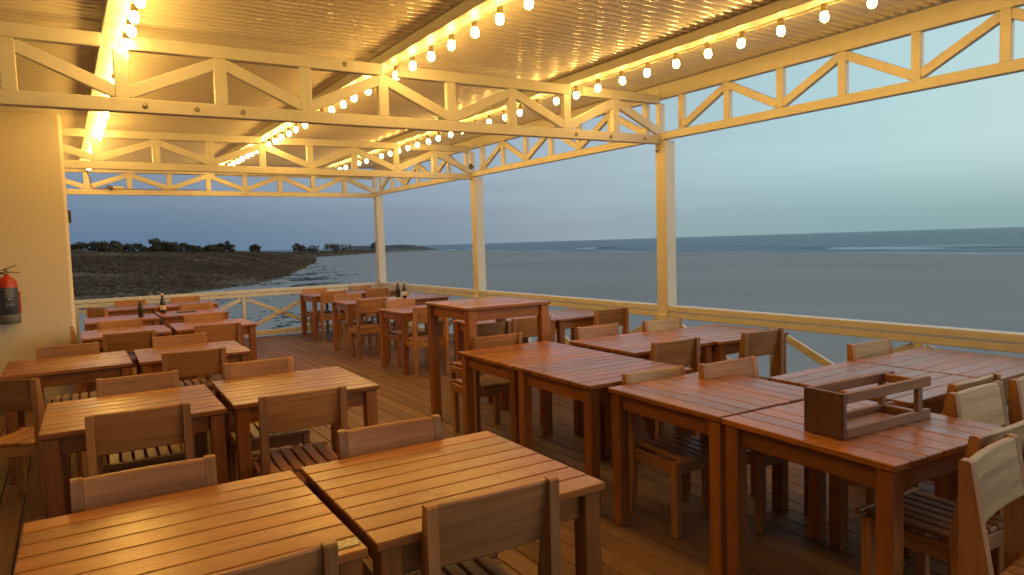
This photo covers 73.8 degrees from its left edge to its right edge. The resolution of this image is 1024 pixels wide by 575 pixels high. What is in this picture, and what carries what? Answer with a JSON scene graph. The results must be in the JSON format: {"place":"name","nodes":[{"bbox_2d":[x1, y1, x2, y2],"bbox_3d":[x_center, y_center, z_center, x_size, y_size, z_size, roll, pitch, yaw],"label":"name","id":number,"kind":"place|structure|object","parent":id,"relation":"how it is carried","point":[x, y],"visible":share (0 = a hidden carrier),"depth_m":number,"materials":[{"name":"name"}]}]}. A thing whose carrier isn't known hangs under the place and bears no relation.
{"place":"outdoors","nodes":[
{"label":"outdoors","id":0,"kind":"place"},
{"bbox_2d":[79,249,427,309],"bbox_3d":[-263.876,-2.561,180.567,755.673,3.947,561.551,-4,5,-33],"label":"scrub dune","id":1,"kind":"structure","parent":0,"point":[398,250],"depth_m":238.84,"materials":[{"name":"soil"}]},
{"bbox_2d":[70,240,124,251],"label":"trees","id":2,"kind":"object","parent":1,"relation":"on","point":[101,246],"visible":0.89,"depth_m":88.74,"materials":[{"name":"green plant"}]},
{"bbox_2d":[123,242,142,251],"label":"tree","id":3,"kind":"object","parent":1,"relation":"on","point":[132,247],"visible":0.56,"depth_m":97.44,"materials":[{"name":"green plant"}]},
{"bbox_2d":[139,238,179,251],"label":"tree","id":4,"kind":"object","parent":1,"relation":"on","point":[157,244],"visible":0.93,"depth_m":95.53,"materials":[{"name":"green plant"}]},
{"bbox_2d":[173,242,192,251],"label":"tree","id":5,"kind":"object","parent":1,"relation":"on","point":[186,246],"visible":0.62,"depth_m":100.77,"materials":[{"name":"green plant"}]},
{"bbox_2d":[191,244,223,251],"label":"trees","id":6,"kind":"object","parent":1,"relation":"on","point":[212,248],"visible":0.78,"depth_m":103.81,"materials":[{"name":"green plant"}]},
{"bbox_2d":[71,249,374,304],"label":"dune scrub","id":7,"kind":"object","parent":1,"relation":"on","point":[167,272],"visible":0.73,"depth_m":61.06,"materials":[{"name":"green plant"}]},
{"bbox_2d":[215,240,235,251],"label":"tree","id":8,"kind":"object","parent":1,"relation":"on","point":[228,247],"visible":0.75,"depth_m":108.52,"materials":[{"name":"green plant"}]},
{"bbox_2d":[249,244,261,251],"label":"tree","id":9,"kind":"object","parent":1,"relation":"on","point":[254,248],"visible":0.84,"depth_m":139.59,"materials":[{"name":"green plant"}]},
{"bbox_2d":[291,243,306,251],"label":"tree","id":10,"kind":"object","parent":1,"relation":"on","point":[296,246],"visible":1,"depth_m":248.89,"materials":[{"name":"green plant"}]},
{"bbox_2d":[323,243,351,250],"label":"trees","id":11,"kind":"object","parent":1,"relation":"on","point":[332,247],"visible":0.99,"depth_m":265.62,"materials":[{"name":"green plant"}]},
{"bbox_2d":[338,244,437,250],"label":"headland","id":12,"kind":"structure","parent":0,"point":[392,247],"depth_m":405.92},
{"bbox_2d":[439,322,464,359],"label":"dining table","id":13,"kind":"object","parent":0,"point":[441,336],"visible":0.01,"depth_m":9.17,"materials":[{"name":"brown wood"}]},
{"bbox_2d":[13,250,1023,571],"bbox_3d":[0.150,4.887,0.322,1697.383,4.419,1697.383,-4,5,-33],"label":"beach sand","id":14,"kind":"structure","parent":0,"point":[971,290],"depth_m":39.74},
{"bbox_2d":[0,454,108,570],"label":"deck frame","id":15,"kind":"object","parent":14,"relation":"on","point":[24,501],"depth_m":4.83,"materials":[{"name":"brown wood"}]},
{"bbox_2d":[0,326,947,574],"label":"deck floor","id":16,"kind":"structure","parent":15,"relation":"on","point":[644,542],"depth_m":4.08,"materials":[{"name":"brown wood"}]},
{"bbox_2d":[0,111,76,413],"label":"plastered wall","id":17,"kind":"structure","parent":16,"relation":"on","point":[35,216],"depth_m":6.88,"materials":[{"name":"beige paint"}]},
{"bbox_2d":[0,265,21,323],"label":"fire extinguisher","id":18,"kind":"object","parent":17,"relation":"attached to","point":[10,305],"visible":1,"depth_m":6.63,"materials":[{"name":"red metal"}]},
{"bbox_2d":[0,378,86,514],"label":"dining chair","id":19,"kind":"object","parent":16,"relation":"on","point":[21,395],"visible":0.61,"depth_m":4.08,"materials":[{"name":"brown wood"}]},
{"bbox_2d":[0,351,134,484],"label":"dining table","id":20,"kind":"object","parent":16,"relation":"on","point":[65,370],"visible":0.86,"depth_m":4.91,"materials":[{"name":"brown wood"}]},
{"bbox_2d":[36,342,99,408],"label":"dining chair","id":21,"kind":"object","parent":16,"relation":"on","point":[64,350],"visible":0.32,"depth_m":5.49,"materials":[{"name":"brown wood"}]},
{"bbox_2d":[70,326,84,395],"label":"dining chair","id":22,"kind":"object","parent":16,"relation":"on","point":[80,388],"visible":0.15,"depth_m":6.62,"materials":[{"name":"brown wood"}]},
{"bbox_2d":[86,307,134,355],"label":"dining chair","id":23,"kind":"object","parent":16,"relation":"on","point":[96,312],"visible":0.16,"depth_m":9.36,"materials":[{"name":"brown wood"}]},
{"bbox_2d":[97,318,142,390],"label":"dining chair","id":24,"kind":"object","parent":16,"relation":"on","point":[114,324],"visible":0.16,"depth_m":7.46,"materials":[{"name":"brown wood"}]},
{"bbox_2d":[83,313,159,385],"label":"dining table","id":25,"kind":"object","parent":16,"relation":"on","point":[152,319],"visible":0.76,"depth_m":8.41,"materials":[{"name":"brown wood"}]},
{"bbox_2d":[138,299,143,316],"bbox_3d":[-4.682,0.256,8.599,0.061,0.234,0.061,-4,5,-33],"label":"beer bottle","id":26,"kind":"object","parent":25,"relation":"on","point":[140,310],"visible":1,"depth_m":8.58,"materials":[{"name":"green glass"}]},
{"bbox_2d":[80,325,171,394],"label":"dining table","id":27,"kind":"object","parent":16,"relation":"on","point":[92,336],"visible":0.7,"depth_m":6.96,"materials":[{"name":"brown wood"}]},
{"bbox_2d":[102,330,155,374],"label":"dining chair","id":28,"kind":"object","parent":16,"relation":"on","point":[128,342],"visible":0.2,"depth_m":6.31,"materials":[{"name":"brown wood"}]},
{"bbox_2d":[101,304,158,352],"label":"dining table","id":29,"kind":"object","parent":16,"relation":"on","point":[131,310],"visible":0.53,"depth_m":10.03,"materials":[{"name":"brown wood"}]},
{"bbox_2d":[114,299,145,306],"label":"dining chair","id":30,"kind":"object","parent":16,"relation":"on","point":[128,302],"visible":0.15,"depth_m":10.68,"materials":[{"name":"brown wood"}]},
{"bbox_2d":[38,384,227,518],"bbox_3d":[-1.976,0.996,3.609,0.790,0.750,0.780,-4,4,-32],"label":"dining table","id":31,"kind":"object","parent":16,"relation":"on","point":[61,435],"visible":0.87,"depth_m":3.46,"materials":[{"name":"brown wood"}]},
{"bbox_2d":[84,401,193,476],"bbox_3d":[-1.827,0.967,3.371,0.430,0.830,0.460,-4,4,-31],"label":"dining chair","id":32,"kind":"object","parent":16,"relation":"on","point":[130,430],"visible":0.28,"depth_m":3.16,"materials":[{"name":"brown wood"}]},
{"bbox_2d":[96,370,183,473],"bbox_3d":[-2.099,0.940,3.902,0.430,0.830,0.460,-4,4,-31],"label":"dining chair","id":33,"kind":"object","parent":16,"relation":"on","point":[136,383],"visible":0.54,"depth_m":3.95,"materials":[{"name":"brown wood"}]},
{"bbox_2d":[70,454,217,513],"bbox_3d":[-1.109,1.026,2.143,0.430,0.830,0.460,-4,4,-31],"label":"dining chair","id":34,"kind":"object","parent":16,"relation":"on","point":[114,488],"visible":0.53,"depth_m":2.28,"materials":[{"name":"brown wood"}]},
{"bbox_2d":[152,332,214,390],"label":"dining chair","id":35,"kind":"object","parent":16,"relation":"on","point":[178,340],"visible":0.33,"depth_m":5.94,"materials":[{"name":"brown wood"}]},
{"bbox_2d":[170,296,199,302],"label":"dining chair","id":36,"kind":"object","parent":16,"relation":"on","point":[184,299],"visible":0.11,"depth_m":11.11,"materials":[{"name":"brown wood"}]},
{"bbox_2d":[157,300,218,324],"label":"dining table","id":37,"kind":"object","parent":16,"relation":"on","point":[172,307],"visible":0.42,"depth_m":10.53,"materials":[{"name":"brown wood"}]},
{"bbox_2d":[13,470,367,574],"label":"dining table","id":38,"kind":"object","parent":16,"relation":"on","point":[217,528],"visible":0.98,"depth_m":1.93,"materials":[{"name":"brown wood"}]},
{"bbox_2d":[155,308,228,328],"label":"dining table","id":39,"kind":"object","parent":16,"relation":"on","point":[168,318],"visible":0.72,"depth_m":8.91,"materials":[{"name":"brown wood"}]},
{"bbox_2d":[160,293,165,312],"bbox_3d":[-4.674,0.207,9.129,0.070,0.262,0.070,-4,5,-33],"label":"beer bottle","id":40,"kind":"object","parent":39,"relation":"on","point":[162,306],"visible":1,"depth_m":9.11,"materials":[{"name":"brown glass"}]},
{"bbox_2d":[133,340,253,437],"bbox_3d":[-2.599,0.885,5.578,0.790,0.750,0.780,-4,4,-32],"label":"dining table","id":41,"kind":"object","parent":16,"relation":"on","point":[149,361],"visible":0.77,"depth_m":5.47,"materials":[{"name":"brown wood"}]},
{"bbox_2d":[161,347,226,453],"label":"dining chair","id":42,"kind":"object","parent":16,"relation":"on","point":[185,364],"visible":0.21,"depth_m":5.01,"materials":[{"name":"brown wood"}]},
{"bbox_2d":[179,302,212,310],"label":"dining chair","id":43,"kind":"object","parent":16,"relation":"on","point":[196,306],"visible":0.11,"depth_m":9.55,"materials":[{"name":"brown wood"}]},
{"bbox_2d":[184,312,223,381],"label":"dining chair","id":44,"kind":"object","parent":16,"relation":"on","point":[203,317],"visible":0.12,"depth_m":7.98,"materials":[{"name":"brown wood"}]},
{"bbox_2d":[169,318,256,382],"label":"dining table","id":45,"kind":"object","parent":16,"relation":"on","point":[248,327],"visible":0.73,"depth_m":7.45,"materials":[{"name":"brown wood"}]},
{"bbox_2d":[193,322,241,380],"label":"dining chair","id":46,"kind":"object","parent":16,"relation":"on","point":[223,332],"visible":0.2,"depth_m":6.79,"materials":[{"name":"brown wood"}]},
{"bbox_2d":[223,356,310,483],"bbox_3d":[-1.538,0.896,4.306,0.430,0.830,0.460,-4,4,-29],"label":"dining chair","id":47,"kind":"object","parent":16,"relation":"on","point":[261,368],"visible":0.46,"depth_m":4.36,"materials":[{"name":"brown wood"}]},
{"bbox_2d":[209,539,338,574],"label":"dining chair","id":48,"kind":"object","parent":16,"relation":"on","point":[321,558],"visible":1,"depth_m":1.62,"materials":[{"name":"brown wood"}]},
{"bbox_2d":[212,366,378,482],"bbox_3d":[-1.293,0.943,4.086,0.790,0.750,0.780,-4,4,-31],"label":"dining table","id":49,"kind":"object","parent":16,"relation":"on","point":[237,398],"visible":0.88,"depth_m":3.93,"materials":[{"name":"brown wood"}]},
{"bbox_2d":[252,385,347,482],"bbox_3d":[-1.145,0.927,3.656,0.430,0.830,0.460,-4,4,-29],"label":"dining chair","id":50,"kind":"object","parent":16,"relation":"on","point":[298,410],"visible":0.67,"depth_m":3.48,"materials":[{"name":"brown wood"}]},
{"bbox_2d":[302,288,332,336],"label":"dining chair","id":51,"kind":"object","parent":16,"relation":"on","point":[309,291],"visible":0.56,"depth_m":12.22,"materials":[{"name":"brown wood"}]},
{"bbox_2d":[299,292,356,340],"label":"dining table","id":52,"kind":"object","parent":16,"relation":"on","point":[314,298],"visible":0.59,"depth_m":11.81,"materials":[{"name":"brown wood"}]},
{"bbox_2d":[318,290,347,341],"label":"dining chair","id":53,"kind":"object","parent":16,"relation":"on","point":[326,297],"visible":0.67,"depth_m":11.33,"materials":[{"name":"brown wood"}]},
{"bbox_2d":[333,293,371,351],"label":"dining chair","id":54,"kind":"object","parent":16,"relation":"on","point":[343,324],"visible":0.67,"depth_m":10.37,"materials":[{"name":"brown wood"}]},
{"bbox_2d":[349,285,373,323],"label":"dining chair","id":55,"kind":"object","parent":16,"relation":"on","point":[360,287],"visible":0.11,"depth_m":12.81,"materials":[{"name":"brown wood"}]},
{"bbox_2d":[331,297,399,355],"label":"dining table","id":56,"kind":"object","parent":16,"relation":"on","point":[349,306],"visible":0.59,"depth_m":10.11,"materials":[{"name":"brown wood"}]},
{"bbox_2d":[349,298,386,359],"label":"dining chair","id":57,"kind":"object","parent":16,"relation":"on","point":[364,306],"visible":0.88,"depth_m":9.44,"materials":[{"name":"brown wood"}]},
{"bbox_2d":[347,289,400,335],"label":"dining table","id":58,"kind":"object","parent":16,"relation":"on","point":[392,292],"visible":0.25,"depth_m":12.23,"materials":[{"name":"brown wood"}]},
{"bbox_2d":[363,287,390,336],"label":"dining chair","id":59,"kind":"object","parent":16,"relation":"on","point":[377,292],"visible":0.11,"depth_m":11.79,"materials":[{"name":"brown wood"}]},
{"bbox_2d":[384,299,428,367],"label":"dining chair","id":60,"kind":"object","parent":16,"relation":"on","point":[395,335],"visible":0.56,"depth_m":8.93,"materials":[{"name":"brown wood"}]},
{"bbox_2d":[336,414,477,574],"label":"dining chair","id":61,"kind":"object","parent":16,"relation":"on","point":[375,438],"visible":0.21,"depth_m":2.75,"materials":[{"name":"brown wood"}]},
{"bbox_2d":[382,294,449,343],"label":"dining table","id":62,"kind":"object","parent":16,"relation":"on","point":[421,299],"visible":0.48,"depth_m":10.45,"materials":[{"name":"brown wood"}]},
{"bbox_2d":[378,305,456,374],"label":"dining table","id":63,"kind":"object","parent":16,"relation":"on","point":[404,315],"visible":0.47,"depth_m":8.46,"materials":[{"name":"brown wood"}]},
{"bbox_2d":[401,307,449,377],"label":"dining chair","id":64,"kind":"object","parent":16,"relation":"on","point":[415,342],"visible":0.48,"depth_m":7.99,"materials":[{"name":"brown wood"}]},
{"bbox_2d":[300,431,604,574],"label":"dining table","id":65,"kind":"object","parent":16,"relation":"on","point":[374,503],"visible":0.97,"depth_m":2.26,"materials":[{"name":"brown wood"}]},
{"bbox_2d":[449,320,510,409],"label":"dining chair","id":66,"kind":"object","parent":16,"relation":"on","point":[493,328],"visible":0.3,"depth_m":6.24,"materials":[{"name":"brown wood"}]},
{"bbox_2d":[403,475,560,574],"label":"dining chair","id":67,"kind":"object","parent":16,"relation":"on","point":[465,534],"visible":1,"depth_m":2.00,"materials":[{"name":"brown wood"}]},
{"bbox_2d":[450,332,522,432],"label":"dining chair","id":68,"kind":"object","parent":16,"relation":"on","point":[498,385],"visible":0.66,"depth_m":5.40,"materials":[{"name":"brown wood"}]},
{"bbox_2d":[425,296,550,424],"bbox_3d":[-0.203,0.643,5.843,0.780,1.051,0.800,-4,4,-31],"label":"bar table","id":69,"kind":"object","parent":16,"relation":"on","point":[470,313],"visible":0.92,"depth_m":5.68,"materials":[{"name":"brown wood"}]},
{"bbox_2d":[453,316,556,402],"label":"dining table","id":70,"kind":"object","parent":16,"relation":"on","point":[459,327],"visible":0.23,"depth_m":7.14,"materials":[{"name":"brown wood"}]},
{"bbox_2d":[0,0,1023,319],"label":"pavilion","id":71,"kind":"structure","parent":16,"relation":"on","point":[206,90],"depth_m":5.37,"materials":[{"name":"white paint"}]},
{"bbox_2d":[87,0,145,169],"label":"string lights","id":72,"kind":"object","parent":71,"relation":"hanging from","point":[130,23],"visible":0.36,"depth_m":4.00,"materials":[{"name":"glass"}]},
{"bbox_2d":[87,170,182,189],"bbox_3d":[-5.794,-1.735,10.843,1.606,0.330,0.402,-4,5,-33],"label":"power cable","id":73,"kind":"object","parent":71,"relation":"attached to","point":[135,189],"visible":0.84,"depth_m":10.99,"materials":[{"name":"plastic"}]},
{"bbox_2d":[74,282,378,343],"bbox_3d":[-4.697,0.456,11.964,5.000,0.818,0.110,-4,5,-33],"label":"deck railing","id":74,"kind":"object","parent":71,"relation":"attached to","point":[241,294],"visible":0.27,"depth_m":11.98,"materials":[{"name":"white paint"}]},
{"bbox_2d":[224,0,532,164],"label":"string lights","id":75,"kind":"object","parent":71,"relation":"hanging from","point":[528,4],"visible":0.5,"depth_m":4.89,"materials":[{"name":"glass"}]},
{"bbox_2d":[380,282,473,338],"bbox_3d":[-1.502,0.372,11.756,0.110,0.818,3.612,-4,5,-33],"label":"deck railing","id":76,"kind":"object","parent":71,"relation":"attached to","point":[410,288],"visible":0.32,"depth_m":11.37,"materials":[{"name":"white paint"}]},
{"bbox_2d":[479,290,657,344],"bbox_3d":[0.565,0.515,8.615,0.110,0.818,3.633,-4,5,-33],"label":"deck railing","id":77,"kind":"object","parent":71,"relation":"attached to","point":[609,304],"visible":0.15,"depth_m":8.06,"materials":[{"name":"white paint"}]},
{"bbox_2d":[333,0,876,168],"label":"string lights","id":78,"kind":"object","parent":71,"relation":"hanging from","point":[824,16],"visible":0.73,"depth_m":5.43,"materials":[{"name":"glass"}]},
{"bbox_2d":[668,305,1023,405],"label":"deck railing","id":79,"kind":"object","parent":71,"relation":"attached to","point":[918,341],"visible":0.28,"depth_m":5.29,"materials":[{"name":"white paint"}]},
{"bbox_2d":[511,315,550,341],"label":"dining chair","id":80,"kind":"object","parent":16,"relation":"on","point":[527,327],"visible":0.09,"depth_m":6.51,"materials":[{"name":"brown wood"}]},
{"bbox_2d":[459,341,607,457],"bbox_3d":[0.155,0.841,4.962,0.790,0.750,0.780,-4,4,-31],"label":"dining table","id":81,"kind":"object","parent":16,"relation":"on","point":[502,361],"visible":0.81,"depth_m":4.90,"materials":[{"name":"brown wood"}]},
{"bbox_2d":[522,308,593,343],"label":"dining table","id":82,"kind":"object","parent":16,"relation":"on","point":[572,319],"visible":0.39,"depth_m":7.16,"materials":[{"name":"brown wood"}]},
{"bbox_2d":[571,307,628,345],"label":"dining chair","id":83,"kind":"object","parent":16,"relation":"on","point":[620,316],"visible":0.17,"depth_m":7.11,"materials":[{"name":"brown wood"}]},
{"bbox_2d":[515,353,692,515],"bbox_3d":[0.568,0.873,4.289,0.790,0.750,0.780,-4,4,-31],"label":"dining table","id":84,"kind":"object","parent":16,"relation":"on","point":[587,381],"visible":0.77,"depth_m":4.17,"materials":[{"name":"brown wood"}]},
{"bbox_2d":[575,323,647,428],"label":"dining chair","id":85,"kind":"object","parent":16,"relation":"on","point":[595,331],"visible":0.16,"depth_m":5.72,"materials":[{"name":"brown wood"}]},
{"bbox_2d":[569,332,713,440],"bbox_3d":[1.005,0.791,5.322,0.790,0.750,0.780,-4,4,-31],"label":"dining table","id":86,"kind":"object","parent":16,"relation":"on","point":[636,345],"visible":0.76,"depth_m":5.25,"materials":[{"name":"brown wood"}]},
{"bbox_2d":[622,365,708,538],"bbox_3d":[0.926,0.876,3.752,0.430,0.793,0.460,-4,4,-28],"label":"dining chair","id":87,"kind":"object","parent":16,"relation":"on","point":[686,450],"visible":0.7,"depth_m":3.75,"materials":[{"name":"brown wood"}]},
{"bbox_2d":[642,317,689,367],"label":"dining chair","id":88,"kind":"object","parent":16,"relation":"on","point":[661,324],"visible":0.08,"depth_m":6.00,"materials":[{"name":"brown wood"}]},
{"bbox_2d":[647,337,699,455],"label":"dining chair","id":89,"kind":"object","parent":16,"relation":"on","point":[683,352],"visible":0.24,"depth_m":4.79,"materials":[{"name":"brown wood"}]},
{"bbox_2d":[608,372,825,574],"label":"dining table","id":90,"kind":"object","parent":16,"relation":"on","point":[693,402],"visible":0.72,"depth_m":3.43,"materials":[{"name":"brown wood"}]},
{"bbox_2d":[650,324,788,373],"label":"dining table","id":91,"kind":"object","parent":16,"relation":"on","point":[726,339],"visible":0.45,"depth_m":5.54,"materials":[{"name":"brown wood"}]},
{"bbox_2d":[698,356,807,533],"bbox_3d":[1.364,0.842,3.781,0.430,0.830,0.460,-4,4,-29],"label":"dining chair","id":92,"kind":"object","parent":16,"relation":"on","point":[758,462],"visible":0.37,"depth_m":3.83,"materials":[{"name":"brown wood"}]},
{"bbox_2d":[738,328,783,379],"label":"dining chair","id":93,"kind":"object","parent":16,"relation":"on","point":[762,343],"visible":0.24,"depth_m":5.16,"materials":[{"name":"brown wood"}]},
{"bbox_2d":[721,400,1003,574],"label":"dining table","id":94,"kind":"object","parent":16,"relation":"on","point":[890,464],"visible":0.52,"depth_m":2.67,"materials":[{"name":"brown wood"}]},
{"bbox_2d":[804,370,930,439],"bbox_3d":[1.474,0.476,2.820,0.574,0.178,0.178,-4,4,-29],"label":"condiment caddy","id":95,"kind":"object","parent":94,"relation":"on","point":[826,413],"visible":1,"depth_m":2.75,"materials":[{"name":"brown wood"}]},
{"bbox_2d":[768,361,976,557],"bbox_3d":[1.980,0.867,3.714,0.790,0.750,0.780,-4,4,-32],"label":"dining table","id":96,"kind":"object","parent":16,"relation":"on","point":[934,394],"visible":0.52,"depth_m":3.77,"materials":[{"name":"brown wood"}]},
{"bbox_2d":[847,338,941,414],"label":"dining chair","id":97,"kind":"object","parent":16,"relation":"on","point":[863,350],"visible":0.16,"depth_m":4.44,"materials":[{"name":"brown wood"}]},
{"bbox_2d":[866,373,1000,542],"bbox_3d":[2.113,0.839,3.466,0.430,0.830,0.460,-4,4,-31],"label":"dining chair","id":98,"kind":"object","parent":16,"relation":"on","point":[940,486],"visible":0.13,"depth_m":3.23,"materials":[{"name":"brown wood"}]},
{"bbox_2d":[855,420,1023,574],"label":"dining chair","id":99,"kind":"object","parent":16,"relation":"on","point":[926,515],"visible":0.59,"depth_m":2.59,"materials":[{"name":"brown wood"}]},
{"bbox_2d":[855,347,1023,394],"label":"dining table","id":100,"kind":"object","parent":16,"relation":"on","point":[969,364],"visible":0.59,"depth_m":4.07,"materials":[{"name":"brown wood"}]},
{"bbox_2d":[947,380,1009,574],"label":"dining chair","id":101,"kind":"object","parent":16,"relation":"on","point":[985,403],"visible":0.3,"depth_m":3.07,"materials":[{"name":"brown wood"}]},
{"bbox_2d":[958,433,1023,574],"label":"dining chair","id":102,"kind":"object","parent":16,"relation":"on","point":[990,480],"visible":1,"depth_m":2.18,"materials":[{"name":"brown wood"}]},
{"bbox_2d":[1008,376,1023,424],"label":"dining chair","id":103,"kind":"object","parent":16,"relation":"on","point":[1015,400],"visible":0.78,"depth_m":3.20,"materials":[{"name":"brown wood"}]},
{"bbox_2d":[166,263,355,328],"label":"shore rocks","id":104,"kind":"object","parent":14,"relation":"on","point":[308,279],"visible":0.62,"depth_m":54.04,"materials":[{"name":"grey stone"}]},
{"bbox_2d":[65,6,1023,250],"label":"sky","id":105,"kind":"structure","parent":0,"point":[948,157],"materials":[{"name":"blue"}]},
{"bbox_2d":[261,227,1023,254],"bbox_3d":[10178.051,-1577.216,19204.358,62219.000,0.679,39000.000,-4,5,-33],"label":"sea","id":106,"kind":"structure","parent":0,"point":[1001,241],"depth_m":238.83,"materials":[{"name":"liquid"}]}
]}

